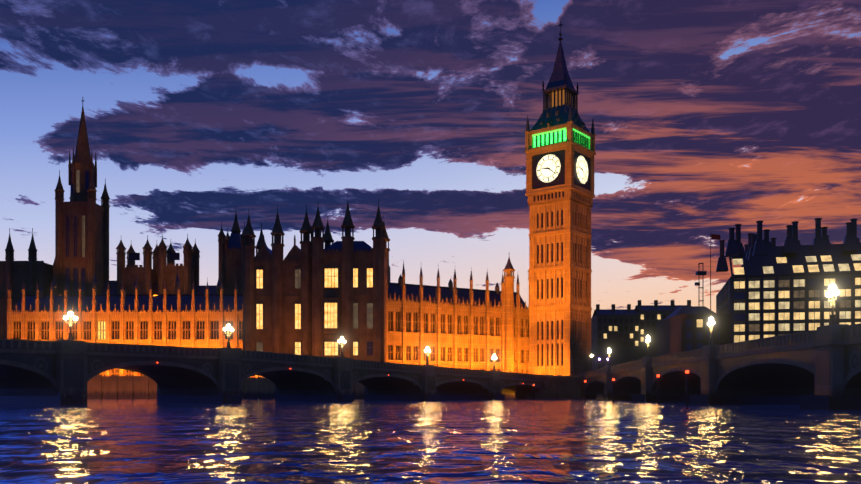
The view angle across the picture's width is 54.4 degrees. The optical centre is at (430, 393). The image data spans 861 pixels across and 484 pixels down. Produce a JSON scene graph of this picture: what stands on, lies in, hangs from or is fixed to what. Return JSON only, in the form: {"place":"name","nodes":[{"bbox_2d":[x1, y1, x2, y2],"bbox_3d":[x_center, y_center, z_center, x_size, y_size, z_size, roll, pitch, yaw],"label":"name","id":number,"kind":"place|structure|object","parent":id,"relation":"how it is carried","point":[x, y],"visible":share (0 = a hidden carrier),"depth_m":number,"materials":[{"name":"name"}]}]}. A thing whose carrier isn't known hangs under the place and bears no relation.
{"place":"outdoors","nodes":[
{"label":"outdoors","id":0,"kind":"place"},
{"bbox_2d":[0,97,244,338],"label":"palace towers","id":1,"kind":"structure","parent":0,"point":[81,235],"depth_m":263.69,"materials":[{"name":"stone"}]},
{"bbox_2d":[242,199,389,375],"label":"palace building","id":2,"kind":"structure","parent":0,"point":[313,297],"depth_m":212.65,"materials":[{"name":"stone"}]},
{"bbox_2d":[87,373,584,398],"bbox_3d":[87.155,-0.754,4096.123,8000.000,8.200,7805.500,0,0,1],"label":"embankment wall","id":3,"kind":"structure","parent":0,"point":[252,387],"depth_m":206.16,"materials":[{"name":"stone"}]},
{"bbox_2d":[7,267,242,375],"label":"palace wing","id":4,"kind":"structure","parent":3,"relation":"on","point":[178,319],"depth_m":241.93,"materials":[{"name":"stone"}]},
{"bbox_2d":[524,21,595,375],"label":"clock tower","id":5,"kind":"structure","parent":3,"relation":"on","point":[559,151],"depth_m":226.99,"materials":[{"name":"stone"}]},
{"bbox_2d":[591,300,690,369],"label":"distant terraces","id":6,"kind":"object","parent":3,"relation":"on","point":[622,334],"visible":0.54,"depth_m":328.27,"materials":[{"name":"stone"}]},
{"bbox_2d":[657,233,727,355],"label":"annex with flagpole","id":7,"kind":"object","parent":3,"relation":"on","point":[683,328],"visible":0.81,"depth_m":222.92,"materials":[{"name":"brick"}]},
{"bbox_2d":[0,399,860,483],"bbox_3d":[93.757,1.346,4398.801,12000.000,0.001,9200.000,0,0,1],"label":"river water","id":8,"kind":"structure","parent":0,"point":[356,441],"depth_m":22.48,"materials":[{"name":"blue liquid"}]},
{"bbox_2d":[0,309,559,404],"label":"bridge","id":9,"kind":"structure","parent":8,"relation":"in","point":[56,372],"depth_m":120.24,"materials":[{"name":"grey stone"}]},
{"bbox_2d":[533,354,688,404],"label":"mooring posts","id":10,"kind":"object","parent":8,"relation":"in","point":[658,388],"visible":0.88,"depth_m":111.03,"materials":[{"name":"black wood"}]},
{"bbox_2d":[574,280,860,409],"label":"bridge","id":11,"kind":"structure","parent":8,"relation":"in","point":[819,368],"depth_m":97.36,"materials":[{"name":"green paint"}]},
{"bbox_2d":[0,0,860,317],"label":"sky","id":12,"kind":"structure","parent":0,"point":[709,116],"materials":[{"name":"purple"}]},
{"bbox_2d":[386,257,528,373],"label":"palace wing","id":13,"kind":"structure","parent":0,"point":[451,325],"depth_m":235.04,"materials":[{"name":"stone"}]},
{"bbox_2d":[716,218,860,343],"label":"office building","id":14,"kind":"structure","parent":0,"point":[770,289],"depth_m":216.27,"materials":[{"name":"stone"}]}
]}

